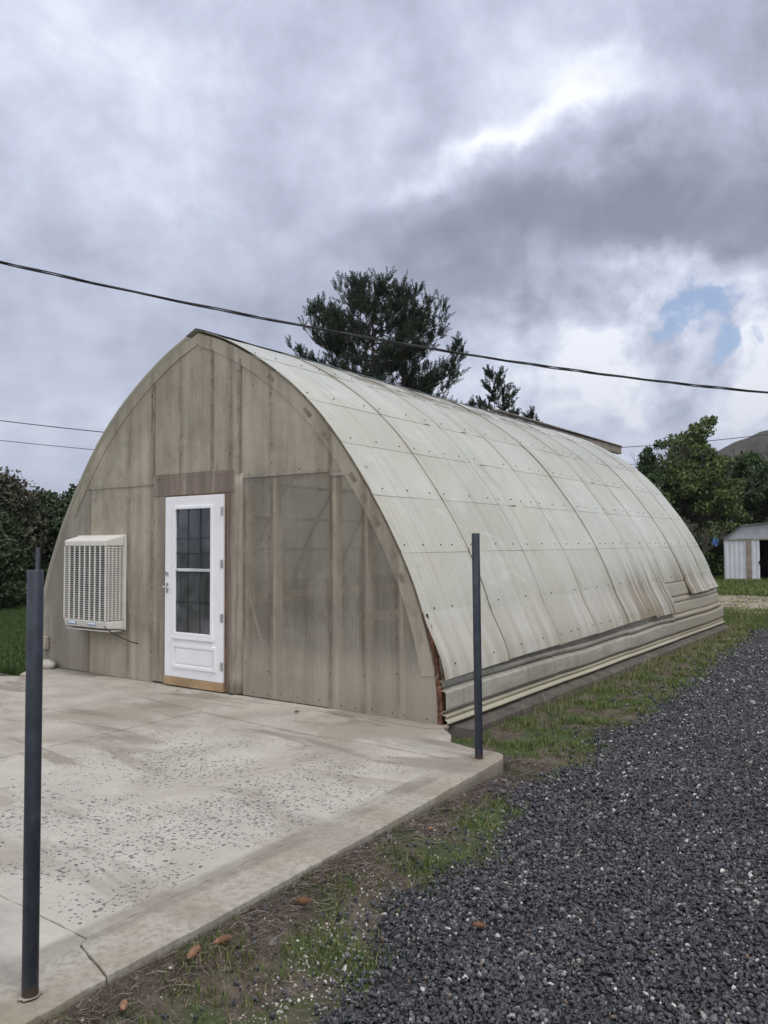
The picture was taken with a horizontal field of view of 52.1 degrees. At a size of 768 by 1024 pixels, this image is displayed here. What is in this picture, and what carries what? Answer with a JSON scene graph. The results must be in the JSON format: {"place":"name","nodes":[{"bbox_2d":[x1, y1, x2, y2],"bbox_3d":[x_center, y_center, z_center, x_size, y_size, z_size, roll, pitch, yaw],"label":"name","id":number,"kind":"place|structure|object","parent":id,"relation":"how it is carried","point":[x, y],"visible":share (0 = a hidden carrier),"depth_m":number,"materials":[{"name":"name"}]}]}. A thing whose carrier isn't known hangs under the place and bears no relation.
{"place":"outdoors","nodes":[
{"label":"outdoors","id":0,"kind":"place"},
{"bbox_2d":[0,607,26,673],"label":"lawn grass","id":1,"kind":"structure","parent":0,"point":[4,625],"depth_m":14.04,"materials":[{"name":"green plant"}]},
{"bbox_2d":[0,667,502,1023],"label":"patio","id":2,"kind":"structure","parent":0,"point":[172,817],"depth_m":4.69,"materials":[{"name":"concrete"}]},
{"bbox_2d":[17,570,43,1001],"bbox_3d":[-1.223,0.946,2.738,0.065,1.485,0.085,-2,-3,35],"label":"steel post","id":3,"kind":"object","parent":2,"relation":"on","point":[30,990],"visible":1,"depth_m":2.72,"materials":[{"name":"metal"}]},
{"bbox_2d":[35,547,40,569],"bbox_3d":[-4.201,1.205,9.527,0.068,1.550,0.087,-2,-3,35],"label":"steel post","id":4,"kind":"object","parent":2,"relation":"on","point":[38,558],"visible":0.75,"depth_m":9.53,"materials":[{"name":"metal"}]},
{"bbox_2d":[43,659,55,668],"bbox_3d":[-4.277,1.937,9.956,0.302,0.145,0.181,-2,-3,35],"label":"rock","id":5,"kind":"object","parent":2,"relation":"on","point":[49,664],"visible":0.62,"depth_m":9.88,"materials":[{"name":"white stone"}]},
{"bbox_2d":[226,695,448,729],"bbox_3d":[-0.528,1.853,7.315,2.529,0.018,0.173,-2,-3,35],"label":"wall footing","id":6,"kind":"object","parent":2,"relation":"on","point":[423,725],"depth_m":7.14,"materials":[{"name":"concrete"}]},
{"bbox_2d":[472,533,483,759],"bbox_3d":[0.675,0.976,5.684,0.068,1.645,0.087,-2,-3,35],"label":"steel post","id":7,"kind":"object","parent":2,"relation":"on","point":[477,660],"visible":0.96,"depth_m":5.66,"materials":[{"name":"metal"}]},
{"bbox_2d":[0,555,767,1023],"bbox_3d":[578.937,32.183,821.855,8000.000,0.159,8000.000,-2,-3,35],"label":"ground","id":8,"kind":"structure","parent":0,"point":[300,1013],"depth_m":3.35,"materials":[{"name":"green plant"}]},
{"bbox_2d":[0,659,24,675],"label":"corner weeds","id":9,"kind":"object","parent":8,"relation":"on","point":[10,670],"visible":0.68,"depth_m":10.14,"materials":[{"name":"green plant"}]},
{"bbox_2d":[0,507,35,607],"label":"shrub","id":10,"kind":"object","parent":8,"relation":"on","point":[11,590],"visible":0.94,"depth_m":20.46,"materials":[{"name":"green plant"}]},
{"bbox_2d":[0,466,55,601],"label":"broadleaf tree","id":11,"kind":"object","parent":8,"relation":"on","point":[13,491],"visible":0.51,"depth_m":22.32,"materials":[{"name":"green plant"}]},
{"bbox_2d":[18,486,60,598],"bbox_3d":[-11.736,1.109,26.089,5.125,3.955,5.636,-2,-3,35],"label":"broadleaf tree","id":12,"kind":"object","parent":8,"relation":"on","point":[45,495],"visible":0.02,"depth_m":26.10,"materials":[{"name":"green plant"}]},
{"bbox_2d":[27,483,77,584],"bbox_3d":[-8.766,0.875,23.220,3.760,4.038,3.445,-2,-3,35],"label":"broadleaf tree","id":13,"kind":"object","parent":8,"relation":"on","point":[57,512],"visible":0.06,"depth_m":22.88,"materials":[{"name":"green plant"}]},
{"bbox_2d":[119,999,127,1010],"bbox_3d":[-0.898,1.704,2.712,0.029,0.029,0.060,8,-7,-14],"label":"pine cone","id":14,"kind":"object","parent":8,"relation":"on","point":[123,1006],"visible":1,"depth_m":2.70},
{"bbox_2d":[186,944,200,958],"bbox_3d":[-0.734,1.697,3.027,0.036,0.036,0.076,-25,-5,26],"label":"pine cone","id":15,"kind":"object","parent":8,"relation":"on","point":[194,951],"visible":1,"depth_m":3.02,"materials":[{"name":"brown plant"}]},
{"bbox_2d":[41,753,559,1023],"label":"needle litter","id":16,"kind":"object","parent":8,"relation":"on","point":[427,818],"visible":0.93,"depth_m":3.52,"materials":[{"name":"brown plant"}]},
{"bbox_2d":[214,934,230,944],"bbox_3d":[-0.644,1.706,3.133,0.072,0.034,0.034,-5,-29,-25],"label":"pine cone","id":17,"kind":"object","parent":16,"relation":"on","point":[221,939],"visible":1,"depth_m":3.13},
{"bbox_2d":[295,896,311,904],"bbox_3d":[-0.360,1.727,3.494,0.079,0.038,0.038,-10,25,20],"label":"pine cone","id":18,"kind":"object","parent":8,"relation":"on","point":[304,900],"visible":1,"depth_m":3.49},
{"bbox_2d":[285,265,471,403],"bbox_3d":[-0.356,-2.681,25.982,6.640,10.829,6.320,-2,-3,35],"label":"pine tree","id":19,"kind":"object","parent":8,"relation":"on","point":[412,323],"visible":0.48,"depth_m":24.97,"materials":[{"name":"green plant"}]},
{"bbox_2d":[43,328,729,737],"bbox_3d":[2.015,0.267,14.085,6.340,4.293,13.898,-2,-3,35],"label":"greenhouse","id":20,"kind":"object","parent":8,"relation":"on","point":[295,528],"visible":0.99,"depth_m":8.68,"materials":[{"name":"translucent fiberglass panels"},{"name":"grey timber"}]},
{"bbox_2d":[43,636,48,649],"bbox_3d":[-4.367,1.685,10.114,0.110,0.180,0.063,-2,-3,35],"label":"junction box","id":21,"kind":"object","parent":20,"relation":"attached to","point":[45,642],"visible":0.73,"depth_m":10.08,"materials":[{"name":"beige plastic"}]},
{"bbox_2d":[63,535,126,632],"bbox_3d":[-3.491,0.841,9.404,0.958,1.130,0.260,-2,-3,35],"label":"evaporative cooler","id":22,"kind":"object","parent":20,"relation":"attached to","point":[96,595],"visible":1,"depth_m":9.22,"materials":[{"name":"plastic"}]},
{"bbox_2d":[104,626,137,643],"bbox_3d":[-3.028,1.419,9.034,0.390,0.212,0.058,0,-2,-4],"label":"power cord","id":23,"kind":"object","parent":22,"relation":"hanging from","point":[119,636],"visible":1,"depth_m":9.03,"materials":[{"name":"black rubber"}]},
{"bbox_2d":[162,494,224,682],"bbox_3d":[-2.069,0.812,8.497,0.931,1.980,0.096,-2,-3,35],"label":"door","id":24,"kind":"structure","parent":20,"relation":"in","point":[194,587],"depth_m":8.50,"materials":[{"name":"white paint"}]},
{"bbox_2d":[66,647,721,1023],"bbox_3d":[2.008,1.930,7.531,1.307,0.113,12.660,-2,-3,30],"label":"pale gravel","id":25,"kind":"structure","parent":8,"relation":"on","point":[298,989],"depth_m":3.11,"materials":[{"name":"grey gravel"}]},
{"bbox_2d":[520,406,539,424],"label":"pine tree","id":26,"kind":"object","parent":8,"relation":"on","point":[531,414],"visible":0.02,"depth_m":25.82,"materials":[{"name":"green plant"}]},
{"bbox_2d":[523,621,750,717],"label":"tall weeds","id":27,"kind":"object","parent":8,"relation":"on","point":[594,684],"visible":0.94,"depth_m":9.79,"materials":[{"name":"plant"}]},
{"bbox_2d":[635,439,682,517],"bbox_3d":[12.456,-0.124,36.705,3.244,6.625,2.906,-2,-3,35],"label":"broadleaf tree","id":28,"kind":"object","parent":8,"relation":"on","point":[646,464],"visible":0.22,"depth_m":36.60,"materials":[{"name":"green plant"}]},
{"bbox_2d":[646,475,693,531],"bbox_3d":[11.219,0.734,33.891,4.141,4.796,4.485,-2,-3,35],"label":"broadleaf tree","id":29,"kind":"object","parent":8,"relation":"on","point":[668,499],"depth_m":34.03,"materials":[{"name":"green plant"}]},
{"bbox_2d":[631,427,711,519],"bbox_3d":[13.454,-0.521,36.840,3.676,7.210,2.647,-1,-2,10],"label":"bare tree","id":30,"kind":"object","parent":8,"relation":"on","point":[684,435],"visible":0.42,"depth_m":36.90,"materials":[{"name":"green plant"}]},
{"bbox_2d":[674,506,711,563],"bbox_3d":[12.452,1.437,34.196,3.553,3.621,3.695,-2,-3,35],"label":"shrub","id":31,"kind":"object","parent":8,"relation":"on","point":[699,542],"visible":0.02,"depth_m":33.81,"materials":[{"name":"green plant"}]},
{"bbox_2d":[640,414,752,575],"bbox_3d":[14.616,-0.706,38.013,6.189,7.895,5.889,-2,-3,35],"label":"broadleaf tree","id":32,"kind":"object","parent":8,"relation":"on","point":[685,484],"visible":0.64,"depth_m":36.33,"materials":[{"name":"green plant"}]},
{"bbox_2d":[683,520,730,554],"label":"bare tree","id":33,"kind":"object","parent":8,"relation":"on","point":[704,536],"visible":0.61,"depth_m":32.26,"materials":[{"name":"green plant"}]},
{"bbox_2d":[675,443,767,532],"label":"bare tree","id":34,"kind":"object","parent":8,"relation":"on","point":[706,518],"visible":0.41,"depth_m":36.20,"materials":[{"name":"plant"}]},
{"bbox_2d":[692,450,767,556],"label":"broadleaf tree","id":35,"kind":"object","parent":8,"relation":"on","point":[754,503],"visible":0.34,"depth_m":39.93,"materials":[{"name":"green plant"}]},
{"bbox_2d":[713,576,767,596],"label":"grass","id":36,"kind":"structure","parent":8,"relation":"on","point":[743,587],"depth_m":26.38,"materials":[{"name":"green plant"}]},
{"bbox_2d":[721,606,767,629],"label":"corner grass","id":37,"kind":"structure","parent":8,"relation":"on","point":[729,621],"depth_m":17.07,"materials":[{"name":"green plant"}]},
{"bbox_2d":[723,522,767,579],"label":"shed","id":38,"kind":"structure","parent":8,"relation":"on","point":[745,551],"depth_m":30.81,"materials":[{"name":"white metal"}]},
{"bbox_2d":[751,540,759,579],"bbox_3d":[14.464,1.904,30.580,0.295,1.640,0.028,-1,-3,24],"label":"door","id":39,"kind":"structure","parent":38,"relation":"in","point":[755,551],"depth_m":30.58,"materials":[{"name":"white metal"}]},
{"bbox_2d":[753,507,767,523],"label":"broadleaf tree","id":40,"kind":"object","parent":8,"relation":"on","point":[763,517],"visible":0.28,"depth_m":40.78,"materials":[{"name":"green plant"}]},
{"bbox_2d":[0,261,767,393],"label":"twisted cable","id":41,"kind":"object","parent":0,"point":[327,330],"visible":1,"depth_m":9.84,"materials":[{"name":"rubber"}]},
{"bbox_2d":[0,420,767,447],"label":"overhead wire","id":42,"kind":"object","parent":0,"point":[100,431],"visible":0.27,"depth_m":30.86,"materials":[{"name":"rubber"}]},
{"bbox_2d":[0,440,767,464],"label":"overhead wire","id":43,"kind":"object","parent":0,"point":[93,449],"visible":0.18,"depth_m":30.63,"materials":[{"name":"rubber"}]},
{"bbox_2d":[0,0,767,498],"label":"sky","id":44,"kind":"structure","parent":0,"point":[584,183],"materials":[{"name":"grey"}]},
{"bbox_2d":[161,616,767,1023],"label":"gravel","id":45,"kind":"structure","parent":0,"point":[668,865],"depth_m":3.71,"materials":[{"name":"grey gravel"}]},
{"bbox_2d":[473,921,485,928],"bbox_3d":[0.411,1.778,3.384,0.060,0.029,0.029,-3,-3,25],"label":"pine cone","id":46,"kind":"object","parent":45,"relation":"on","point":[478,924],"visible":1,"depth_m":3.38,"materials":[{"name":"brown plant"}]},
{"bbox_2d":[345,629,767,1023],"bbox_3d":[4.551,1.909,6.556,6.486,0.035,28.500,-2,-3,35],"label":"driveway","id":47,"kind":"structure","parent":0,"point":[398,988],"depth_m":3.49,"materials":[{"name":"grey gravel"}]},
{"bbox_2d":[712,538,717,545],"bbox_3d":[13.344,1.202,31.655,0.256,0.359,0.088,0,-2,0],"label":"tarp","id":48,"kind":"object","parent":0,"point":[715,542],"visible":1,"depth_m":31.65,"materials":[{"name":"blue plastic"}]},
{"bbox_2d":[667,430,767,523],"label":"hill","id":49,"kind":"structure","parent":0,"point":[754,443],"depth_m":435.10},
{"bbox_2d":[719,594,767,613],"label":"path","id":50,"kind":"structure","parent":0,"point":[745,598],"depth_m":21.54,"materials":[{"name":"beige gravel"}]},
{"bbox_2d":[462,395,474,406],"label":"pine tree","id":51,"kind":"object","parent":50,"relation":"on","point":[471,402],"depth_m":25.56,"materials":[{"name":"green plant"}]},
{"bbox_2d":[467,364,520,418],"bbox_3d":[3.818,-1.119,25.730,2.574,7.637,2.587,-2,-3,35],"label":"pine tree","id":52,"kind":"object","parent":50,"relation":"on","point":[498,380],"visible":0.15,"depth_m":25.76,"materials":[{"name":"green plant"}]}
]}

